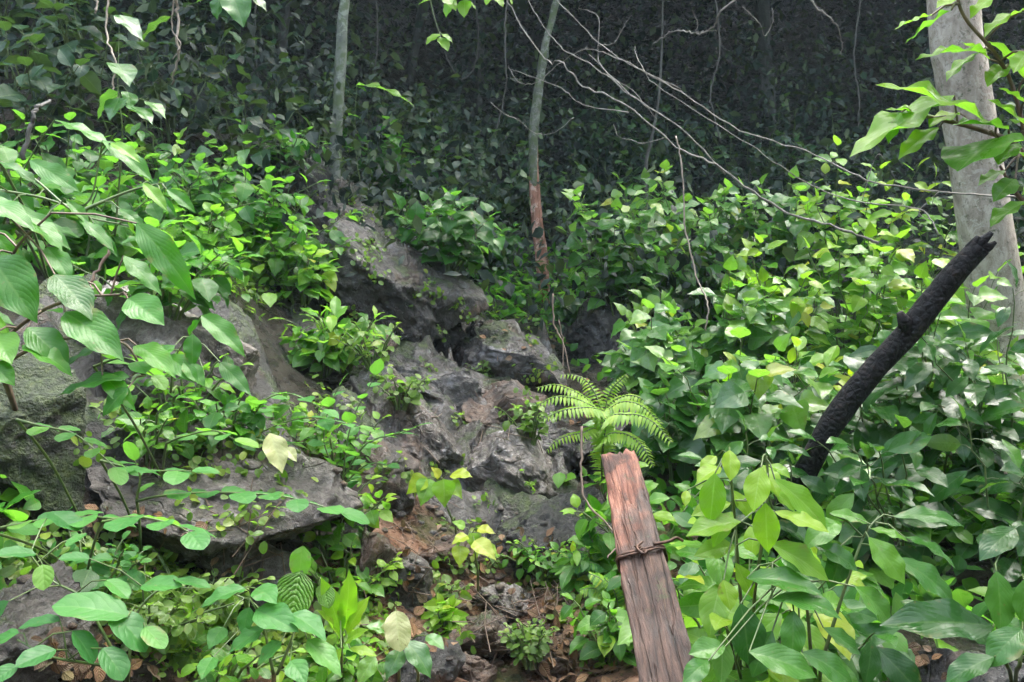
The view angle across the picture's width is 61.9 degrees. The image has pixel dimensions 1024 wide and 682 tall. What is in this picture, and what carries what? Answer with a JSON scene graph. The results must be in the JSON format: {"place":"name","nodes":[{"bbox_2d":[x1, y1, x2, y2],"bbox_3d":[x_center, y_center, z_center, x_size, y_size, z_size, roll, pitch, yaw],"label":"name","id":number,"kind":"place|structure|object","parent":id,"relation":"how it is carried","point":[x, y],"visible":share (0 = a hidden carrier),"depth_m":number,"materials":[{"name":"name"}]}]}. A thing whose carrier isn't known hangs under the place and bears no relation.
{"place":"outdoors","nodes":[
{"label":"outdoors","id":0,"kind":"place"},
{"bbox_2d":[0,0,1023,681],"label":"ground","id":1,"kind":"structure","parent":0,"point":[284,372],"depth_m":9.61,"materials":[{"name":"soil"}]},
{"bbox_2d":[0,348,87,538],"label":"boulder","id":2,"kind":"object","parent":1,"relation":"on","point":[39,387],"visible":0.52,"depth_m":2.34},
{"bbox_2d":[0,196,195,415],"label":"ribbed leaf shrub","id":3,"kind":"object","parent":2,"relation":"on","point":[89,326],"visible":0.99,"depth_m":1.93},
{"bbox_2d":[0,560,99,681],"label":"boulder","id":4,"kind":"object","parent":1,"relation":"on","point":[20,611],"visible":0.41,"depth_m":1.91,"materials":[{"name":"stone"}]},
{"bbox_2d":[0,21,112,168],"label":"bank plant","id":5,"kind":"object","parent":1,"relation":"on","point":[32,79],"visible":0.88,"depth_m":4.67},
{"bbox_2d":[0,109,137,208],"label":"bank plant","id":6,"kind":"object","parent":1,"relation":"on","point":[72,163],"visible":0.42,"depth_m":4.08,"materials":[{"name":"green plant"}]},
{"bbox_2d":[0,172,169,270],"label":"bank plant","id":7,"kind":"object","parent":1,"relation":"on","point":[153,210],"visible":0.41,"depth_m":3.68,"materials":[{"name":"green plant"}]},
{"bbox_2d":[29,506,151,599],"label":"bank plant","id":8,"kind":"object","parent":1,"relation":"on","point":[128,567],"visible":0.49,"depth_m":2.25,"materials":[{"name":"green plant"}]},
{"bbox_2d":[0,0,182,148],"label":"bank plant","id":9,"kind":"object","parent":1,"relation":"on","point":[70,46],"visible":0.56,"depth_m":5.00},
{"bbox_2d":[0,120,195,279],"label":"long leaf shrub","id":10,"kind":"object","parent":1,"relation":"on","point":[126,154],"visible":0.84,"depth_m":2.41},
{"bbox_2d":[0,511,210,681],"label":"broad leaf herb","id":11,"kind":"object","parent":1,"relation":"on","point":[132,630],"visible":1,"depth_m":1.54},
{"bbox_2d":[0,510,214,571],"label":"leaf spray","id":12,"kind":"object","parent":1,"relation":"on","point":[198,538],"visible":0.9,"depth_m":1.72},
{"bbox_2d":[97,15,165,243],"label":"pale leaf vine","id":13,"kind":"object","parent":1,"relation":"on","point":[111,104],"visible":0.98,"depth_m":3.52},
{"bbox_2d":[8,273,305,502],"bbox_3d":[-1.276,0.369,3.115,1.448,1.471,2.246,0,-8,0],"label":"rock outcrop","id":14,"kind":"object","parent":1,"relation":"on","point":[266,385],"visible":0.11,"depth_m":3.06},
{"bbox_2d":[68,536,248,654],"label":"bank plant","id":15,"kind":"object","parent":1,"relation":"on","point":[187,627],"visible":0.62,"depth_m":2.22,"materials":[{"name":"green plant"}]},
{"bbox_2d":[68,12,258,145],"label":"bank plant","id":16,"kind":"object","parent":1,"relation":"on","point":[156,66],"visible":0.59,"depth_m":5.63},
{"bbox_2d":[76,280,259,416],"bbox_3d":[-1.212,0.083,3.146,0.441,0.619,0.708,-7,-10,40],"label":"boulder","id":17,"kind":"object","parent":1,"relation":"on","point":[140,332],"visible":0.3,"depth_m":2.96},
{"bbox_2d":[71,217,264,329],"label":"bank plant","id":18,"kind":"object","parent":17,"relation":"on","point":[206,289],"visible":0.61,"depth_m":2.95,"materials":[{"name":"green plant"}]},
{"bbox_2d":[81,142,267,246],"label":"bank plant","id":19,"kind":"object","parent":1,"relation":"on","point":[246,213],"visible":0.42,"depth_m":4.21,"materials":[{"name":"green plant"}]},
{"bbox_2d":[127,202,250,278],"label":"bank plant","id":20,"kind":"object","parent":1,"relation":"on","point":[208,239],"visible":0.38,"depth_m":4.00,"materials":[{"name":"green plant"}]},
{"bbox_2d":[132,152,251,228],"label":"bank plant","id":21,"kind":"object","parent":1,"relation":"on","point":[164,168],"visible":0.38,"depth_m":4.46,"materials":[{"name":"green plant"}]},
{"bbox_2d":[123,546,274,626],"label":"bank plant","id":22,"kind":"object","parent":1,"relation":"on","point":[223,581],"visible":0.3,"depth_m":2.39,"materials":[{"name":"green plant"}]},
{"bbox_2d":[133,0,287,76],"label":"bank plant","id":23,"kind":"object","parent":1,"relation":"on","point":[213,34],"visible":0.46,"depth_m":7.00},
{"bbox_2d":[127,592,305,681],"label":"bank plant","id":24,"kind":"object","parent":1,"relation":"on","point":[236,659],"visible":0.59,"depth_m":2.23,"materials":[{"name":"green plant"}]},
{"bbox_2d":[86,408,363,564],"bbox_3d":[-0.921,0.482,2.785,0.877,0.533,0.708,0,-8,0],"label":"boulder","id":25,"kind":"object","parent":1,"relation":"on","point":[327,489],"visible":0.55,"depth_m":2.57,"materials":[{"name":"stone"}]},
{"bbox_2d":[89,396,226,466],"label":"bank plant","id":26,"kind":"object","parent":25,"relation":"on","point":[147,422],"visible":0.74,"depth_m":2.62,"materials":[{"name":"green plant"}]},
{"bbox_2d":[92,354,258,477],"bbox_3d":[-0.973,0.221,2.234,0.375,0.290,0.726,7,-10,-40],"label":"leaf spray","id":27,"kind":"object","parent":25,"relation":"on","point":[159,379],"visible":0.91,"depth_m":2.08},
{"bbox_2d":[124,351,252,427],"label":"bank plant","id":28,"kind":"object","parent":25,"relation":"on","point":[215,391],"visible":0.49,"depth_m":2.78,"materials":[{"name":"green plant"}]},
{"bbox_2d":[143,313,250,400],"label":"broad leaf seedling","id":29,"kind":"object","parent":25,"relation":"on","point":[186,366],"visible":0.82,"depth_m":2.18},
{"bbox_2d":[175,391,279,451],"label":"bank plant","id":30,"kind":"object","parent":25,"relation":"on","point":[248,418],"visible":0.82,"depth_m":2.73,"materials":[{"name":"green plant"}]},
{"bbox_2d":[135,486,369,551],"bbox_3d":[-0.792,0.473,2.159,0.931,0.215,0.283,-5,-10,34],"label":"leaf spray","id":31,"kind":"object","parent":25,"relation":"on","point":[241,495],"visible":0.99,"depth_m":2.02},
{"bbox_2d":[153,152,330,239],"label":"bank plant","id":32,"kind":"object","parent":1,"relation":"on","point":[243,189],"visible":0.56,"depth_m":4.60,"materials":[{"name":"green plant"}]},
{"bbox_2d":[192,541,291,584],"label":"boulder","id":33,"kind":"object","parent":1,"relation":"on","point":[272,566],"visible":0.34,"depth_m":2.57,"materials":[{"name":"grey stone"}]},
{"bbox_2d":[182,82,328,177],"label":"bank plant","id":34,"kind":"object","parent":1,"relation":"on","point":[257,157],"visible":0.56,"depth_m":5.49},
{"bbox_2d":[197,546,341,681],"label":"broad leaf herb","id":35,"kind":"object","parent":1,"relation":"on","point":[272,613],"visible":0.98,"depth_m":1.66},
{"bbox_2d":[241,216,359,288],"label":"bank plant","id":36,"kind":"object","parent":1,"relation":"on","point":[277,264],"visible":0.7,"depth_m":4.57,"materials":[{"name":"green plant"}]},
{"bbox_2d":[245,38,360,149],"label":"slope shrub","id":37,"kind":"object","parent":1,"relation":"on","point":[281,109],"visible":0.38,"depth_m":6.90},
{"bbox_2d":[277,557,334,664],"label":"quilted leaf plant","id":38,"kind":"object","parent":1,"relation":"on","point":[295,592],"visible":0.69,"depth_m":1.75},
{"bbox_2d":[16,439,606,675],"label":"gravel","id":39,"kind":"structure","parent":1,"relation":"on","point":[491,628],"depth_m":3.02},
{"bbox_2d":[0,172,627,681],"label":"ground cover","id":40,"kind":"object","parent":1,"relation":"on","point":[14,568],"visible":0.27,"depth_m":2.48,"materials":[{"name":"green plant"}]},
{"bbox_2d":[229,174,362,251],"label":"bank plant","id":41,"kind":"object","parent":40,"relation":"on","point":[336,236],"visible":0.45,"depth_m":4.78,"materials":[{"name":"green plant"}]},
{"bbox_2d":[264,626,386,681],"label":"bank plant","id":42,"kind":"object","parent":1,"relation":"on","point":[351,661],"visible":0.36,"depth_m":2.38,"materials":[{"name":"green plant"}]},
{"bbox_2d":[328,0,349,179],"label":"slim grey tree","id":43,"kind":"object","parent":1,"relation":"on","point":[340,58],"visible":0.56,"depth_m":6.26,"materials":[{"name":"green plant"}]},
{"bbox_2d":[304,349,373,392],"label":"boulder","id":44,"kind":"object","parent":1,"relation":"on","point":[333,380],"visible":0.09,"depth_m":4.22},
{"bbox_2d":[279,318,380,378],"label":"bank plant","id":45,"kind":"object","parent":44,"relation":"on","point":[297,359],"visible":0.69,"depth_m":4.15,"materials":[{"name":"green plant"}]},
{"bbox_2d":[269,296,394,373],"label":"bank plant","id":46,"kind":"object","parent":44,"relation":"on","point":[337,310],"visible":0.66,"depth_m":4.21,"materials":[{"name":"green plant"}]},
{"bbox_2d":[316,509,374,560],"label":"boulder","id":47,"kind":"object","parent":1,"relation":"on","point":[347,527],"visible":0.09,"depth_m":3.05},
{"bbox_2d":[314,358,427,541],"bbox_3d":[-0.474,0.386,2.953,0.441,0.650,0.161,-2,-8,13],"label":"leaf spray","id":48,"kind":"object","parent":47,"relation":"on","point":[376,367],"visible":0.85,"depth_m":2.99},
{"bbox_2d":[317,570,376,677],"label":"strap leaf plant","id":49,"kind":"object","parent":1,"relation":"on","point":[343,612],"visible":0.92,"depth_m":1.83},
{"bbox_2d":[298,474,396,561],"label":"bank plant","id":50,"kind":"object","parent":1,"relation":"on","point":[372,516],"visible":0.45,"depth_m":2.97,"materials":[{"name":"green plant"}]},
{"bbox_2d":[300,532,396,613],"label":"bank plant","id":51,"kind":"object","parent":1,"relation":"on","point":[364,581],"visible":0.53,"depth_m":2.84,"materials":[{"name":"green plant"}]},
{"bbox_2d":[335,441,421,514],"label":"boulder","id":52,"kind":"object","parent":1,"relation":"on","point":[397,485],"visible":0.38,"depth_m":3.44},
{"bbox_2d":[131,350,632,681],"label":"twig litter","id":53,"kind":"object","parent":1,"relation":"on","point":[418,593],"visible":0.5,"depth_m":2.92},
{"bbox_2d":[308,217,489,342],"bbox_3d":[-0.704,-0.270,5.211,1.134,0.862,0.861,0,-8,0],"label":"boulder","id":54,"kind":"object","parent":1,"relation":"on","point":[420,319],"visible":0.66,"depth_m":4.98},
{"bbox_2d":[386,187,510,277],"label":"slope shrub","id":55,"kind":"object","parent":54,"relation":"on","point":[447,233],"visible":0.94,"depth_m":5.18,"materials":[{"name":"green plant"}]},
{"bbox_2d":[357,621,443,681],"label":"bluish leaf plant","id":56,"kind":"object","parent":1,"relation":"on","point":[416,655],"visible":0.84,"depth_m":2.03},
{"bbox_2d":[346,83,455,160],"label":"slope shrub","id":57,"kind":"object","parent":1,"relation":"on","point":[423,132],"visible":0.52,"depth_m":7.77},
{"bbox_2d":[349,357,464,470],"bbox_3d":[-0.526,0.480,4.168,0.589,0.791,0.682,5,-9,-31],"label":"boulder","id":58,"kind":"object","parent":1,"relation":"on","point":[434,436],"visible":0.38,"depth_m":3.90,"materials":[{"name":"grey stone"}]},
{"bbox_2d":[256,152,578,536],"bbox_3d":[-0.728,-0.241,5.228,2.619,3.076,3.761,0,-8,0],"label":"rock outcrop","id":59,"kind":"object","parent":1,"relation":"on","point":[511,502],"visible":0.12,"depth_m":4.17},
{"bbox_2d":[241,235,341,307],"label":"bank plant","id":60,"kind":"object","parent":59,"relation":"on","point":[307,277],"visible":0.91,"depth_m":4.57,"materials":[{"name":"green plant"}]},
{"bbox_2d":[70,140,558,653],"bbox_3d":[-0.732,-0.353,4.981,2.004,3.370,5.077,0,-8,0],"label":"plant","id":61,"kind":"object","parent":59,"relation":"on","point":[84,462],"visible":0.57,"depth_m":2.77,"materials":[{"name":"green plant"}]},
{"bbox_2d":[377,340,464,408],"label":"boulder","id":62,"kind":"object","parent":1,"relation":"on","point":[403,362],"visible":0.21,"depth_m":4.83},
{"bbox_2d":[396,631,465,681],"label":"boulder","id":63,"kind":"object","parent":1,"relation":"on","point":[443,670],"visible":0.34,"depth_m":2.54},
{"bbox_2d":[369,125,553,228],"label":"slope shrub","id":64,"kind":"object","parent":1,"relation":"on","point":[474,171],"visible":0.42,"depth_m":7.37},
{"bbox_2d":[30,329,946,681],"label":"leaf litter","id":65,"kind":"object","parent":1,"relation":"on","point":[76,673],"visible":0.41,"depth_m":2.71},
{"bbox_2d":[461,425,557,498],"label":"boulder","id":66,"kind":"object","parent":1,"relation":"on","point":[501,461],"visible":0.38,"depth_m":3.93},
{"bbox_2d":[452,319,570,401],"bbox_3d":[0.091,0.167,5.344,0.767,0.693,0.796,7,-10,-40],"label":"boulder","id":67,"kind":"object","parent":1,"relation":"on","point":[473,348],"visible":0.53,"depth_m":5.11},
{"bbox_2d":[0,0,1023,337],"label":"forest","id":68,"kind":"object","parent":1,"relation":"on","point":[432,162],"depth_m":7.87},
{"bbox_2d":[0,174,1023,680],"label":"undergrowth","id":69,"kind":"object","parent":1,"relation":"on","point":[912,588],"visible":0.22,"depth_m":3.43,"materials":[{"name":"green plant"}]},
{"bbox_2d":[528,0,560,303],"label":"broken trunk","id":70,"kind":"object","parent":1,"relation":"on","point":[535,198],"visible":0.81,"depth_m":7.02,"materials":[{"name":"plant"}]},
{"bbox_2d":[514,635,582,679],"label":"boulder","id":71,"kind":"object","parent":1,"relation":"on","point":[556,670],"visible":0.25,"depth_m":2.76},
{"bbox_2d":[498,618,559,669],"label":"gully plant","id":72,"kind":"object","parent":71,"relation":"on","point":[536,649],"visible":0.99,"depth_m":2.74,"materials":[{"name":"green plant"}]},
{"bbox_2d":[489,485,612,578],"bbox_3d":[0.200,0.827,3.531,0.613,0.452,0.522,0,-8,0],"label":"boulder","id":73,"kind":"object","parent":1,"relation":"on","point":[534,516],"visible":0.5,"depth_m":3.41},
{"bbox_2d":[550,532,620,596],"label":"gully plant","id":74,"kind":"object","parent":1,"relation":"on","point":[568,584],"visible":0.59,"depth_m":3.11,"materials":[{"name":"green plant"}]},
{"bbox_2d":[560,590,636,666],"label":"gully plant","id":75,"kind":"object","parent":1,"relation":"on","point":[608,636],"visible":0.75,"depth_m":2.69,"materials":[{"name":"green plant"}]},
{"bbox_2d":[561,291,644,363],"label":"boulder","id":76,"kind":"object","parent":1,"relation":"on","point":[589,332],"visible":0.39,"depth_m":6.13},
{"bbox_2d":[556,183,690,315],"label":"heart leaf shrub","id":77,"kind":"object","parent":76,"relation":"on","point":[615,265],"visible":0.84,"depth_m":6.13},
{"bbox_2d":[537,374,672,495],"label":"fern","id":78,"kind":"object","parent":1,"relation":"on","point":[603,435],"visible":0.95,"depth_m":3.52,"materials":[{"name":"green plant"}]},
{"bbox_2d":[559,461,704,561],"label":"gully plant","id":79,"kind":"object","parent":1,"relation":"on","point":[603,510],"visible":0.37,"depth_m":3.14,"materials":[{"name":"green plant"}]},
{"bbox_2d":[579,104,705,200],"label":"slope shrub","id":80,"kind":"object","parent":1,"relation":"on","point":[667,107],"visible":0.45,"depth_m":8.83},
{"bbox_2d":[601,448,701,681],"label":"wooden post","id":81,"kind":"object","parent":1,"relation":"on","point":[661,644],"visible":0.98,"depth_m":1.68,"materials":[{"name":"brown wood"}]},
{"bbox_2d":[597,299,709,396],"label":"heart leaf shrub","id":82,"kind":"object","parent":1,"relation":"on","point":[612,359],"visible":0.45,"depth_m":4.97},
{"bbox_2d":[600,159,711,315],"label":"heart leaf shrub","id":83,"kind":"object","parent":1,"relation":"on","point":[665,166],"visible":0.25,"depth_m":6.82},
{"bbox_2d":[611,290,720,422],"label":"heart leaf shrub","id":84,"kind":"object","parent":1,"relation":"on","point":[638,318],"visible":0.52,"depth_m":4.92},
{"bbox_2d":[583,348,752,485],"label":"heart leaf shrub","id":85,"kind":"object","parent":1,"relation":"on","point":[682,414],"visible":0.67,"depth_m":3.84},
{"bbox_2d":[648,178,755,329],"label":"heart leaf shrub","id":86,"kind":"object","parent":1,"relation":"on","point":[705,226],"visible":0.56,"depth_m":6.46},
{"bbox_2d":[629,254,800,396],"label":"heart leaf shrub","id":87,"kind":"object","parent":1,"relation":"on","point":[747,313],"visible":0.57,"depth_m":5.06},
{"bbox_2d":[617,517,866,681],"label":"long leaf shrub","id":88,"kind":"object","parent":1,"relation":"on","point":[710,612],"visible":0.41,"depth_m":1.95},
{"bbox_2d":[644,324,840,480],"bbox_3d":[1.007,0.282,3.695,0.802,0.722,0.720,0,-8,0],"label":"heart leaf shrub","id":89,"kind":"object","parent":1,"relation":"on","point":[719,420],"visible":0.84,"depth_m":3.63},
{"bbox_2d":[678,409,828,563],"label":"glossy shrub","id":90,"kind":"object","parent":1,"relation":"on","point":[812,483],"visible":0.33,"depth_m":3.05,"materials":[{"name":"green plant"}]},
{"bbox_2d":[681,447,829,667],"bbox_3d":[0.490,0.608,1.958,0.279,0.717,0.769,0,-8,2],"label":"long leaf plant","id":91,"kind":"object","parent":1,"relation":"on","point":[716,524],"visible":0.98,"depth_m":1.66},
{"bbox_2d":[687,173,828,316],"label":"heart leaf shrub","id":92,"kind":"object","parent":1,"relation":"on","point":[699,240],"visible":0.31,"depth_m":6.32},
{"bbox_2d":[733,233,839,385],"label":"heart leaf shrub","id":93,"kind":"object","parent":1,"relation":"on","point":[798,309],"visible":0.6,"depth_m":5.08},
{"bbox_2d":[728,165,880,322],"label":"heart leaf shrub","id":94,"kind":"object","parent":1,"relation":"on","point":[796,227],"visible":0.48,"depth_m":6.40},
{"bbox_2d":[722,548,921,681],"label":"glossy shrub","id":95,"kind":"object","parent":1,"relation":"on","point":[872,661],"visible":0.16,"depth_m":2.17,"materials":[{"name":"green plant"}]},
{"bbox_2d":[683,505,963,681],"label":"broad leaf plant","id":96,"kind":"object","parent":1,"relation":"on","point":[758,649],"visible":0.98,"depth_m":1.60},
{"bbox_2d":[792,135,938,329],"bbox_3d":[2.489,-0.747,6.087,0.957,1.365,1.074,-2,-8,13],"label":"heart leaf shrub","id":97,"kind":"object","parent":1,"relation":"on","point":[809,237],"visible":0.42,"depth_m":6.05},
{"bbox_2d":[770,343,972,481],"bbox_3d":[1.566,0.374,3.847,0.960,0.741,0.591,4,-9,-27],"label":"glossy shrub","id":98,"kind":"object","parent":1,"relation":"on","point":[861,426],"visible":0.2,"depth_m":3.72,"materials":[{"name":"green plant"}]},
{"bbox_2d":[786,414,957,581],"bbox_3d":[1.312,0.593,3.063,0.628,0.645,0.664,3,-8,-18],"label":"glossy shrub","id":99,"kind":"object","parent":1,"relation":"on","point":[846,470],"visible":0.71,"depth_m":2.95,"materials":[{"name":"green plant"}]},
{"bbox_2d":[750,231,996,563],"bbox_3d":[1.283,0.307,3.069,0.887,1.262,0.339,-5,-9,29],"label":"charred pole","id":100,"kind":"object","parent":1,"relation":"on","point":[917,319],"visible":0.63,"depth_m":2.98,"materials":[{"name":"black wood"}]},
{"bbox_2d":[798,222,949,374],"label":"heart leaf shrub","id":101,"kind":"object","parent":1,"relation":"on","point":[862,285],"visible":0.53,"depth_m":5.08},
{"bbox_2d":[817,163,957,328],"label":"heart leaf shrub","id":102,"kind":"object","parent":1,"relation":"on","point":[857,227],"visible":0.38,"depth_m":5.85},
{"bbox_2d":[828,299,980,500],"bbox_3d":[1.734,0.306,3.662,0.698,0.873,0.885,-5,-9,30],"label":"glossy shrub","id":103,"kind":"object","parent":1,"relation":"on","point":[907,406],"visible":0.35,"depth_m":3.48,"materials":[{"name":"green plant"}]},
{"bbox_2d":[847,259,1018,408],"bbox_3d":[2.385,0.029,4.622,0.907,0.956,0.821,4,-9,-24],"label":"heart leaf shrub","id":104,"kind":"object","parent":1,"relation":"on","point":[987,294],"visible":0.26,"depth_m":4.53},
{"bbox_2d":[850,0,1023,226],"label":"leafy sapling","id":105,"kind":"object","parent":1,"relation":"on","point":[1000,148],"visible":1,"depth_m":1.96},
{"bbox_2d":[877,260,1023,507],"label":"glossy shrub","id":106,"kind":"object","parent":1,"relation":"on","point":[993,393],"visible":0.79,"depth_m":3.33,"materials":[{"name":"green plant"}]},
{"bbox_2d":[879,525,1023,681],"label":"leaf plant","id":107,"kind":"object","parent":1,"relation":"on","point":[946,617],"visible":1,"depth_m":1.56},
{"bbox_2d":[915,648,1023,681],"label":"boulder","id":108,"kind":"object","parent":1,"relation":"on","point":[932,670],"visible":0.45,"depth_m":2.28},
{"bbox_2d":[926,0,1023,392],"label":"pale tree","id":109,"kind":"object","parent":1,"relation":"on","point":[967,82],"visible":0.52,"depth_m":4.69,"materials":[{"name":"grey plant"}]},
{"bbox_2d":[557,0,1015,234],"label":"dead branch","id":110,"kind":"object","parent":109,"relation":"attached to","point":[927,214],"visible":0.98,"depth_m":4.67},
{"bbox_2d":[507,0,878,243],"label":"dead branch","id":111,"kind":"object","parent":110,"relation":"attached to","point":[723,171],"visible":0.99,"depth_m":4.98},
{"bbox_2d":[926,396,1023,585],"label":"glossy shrub","id":112,"kind":"object","parent":1,"relation":"on","point":[991,511],"visible":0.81,"depth_m":3.04,"materials":[{"name":"green plant"}]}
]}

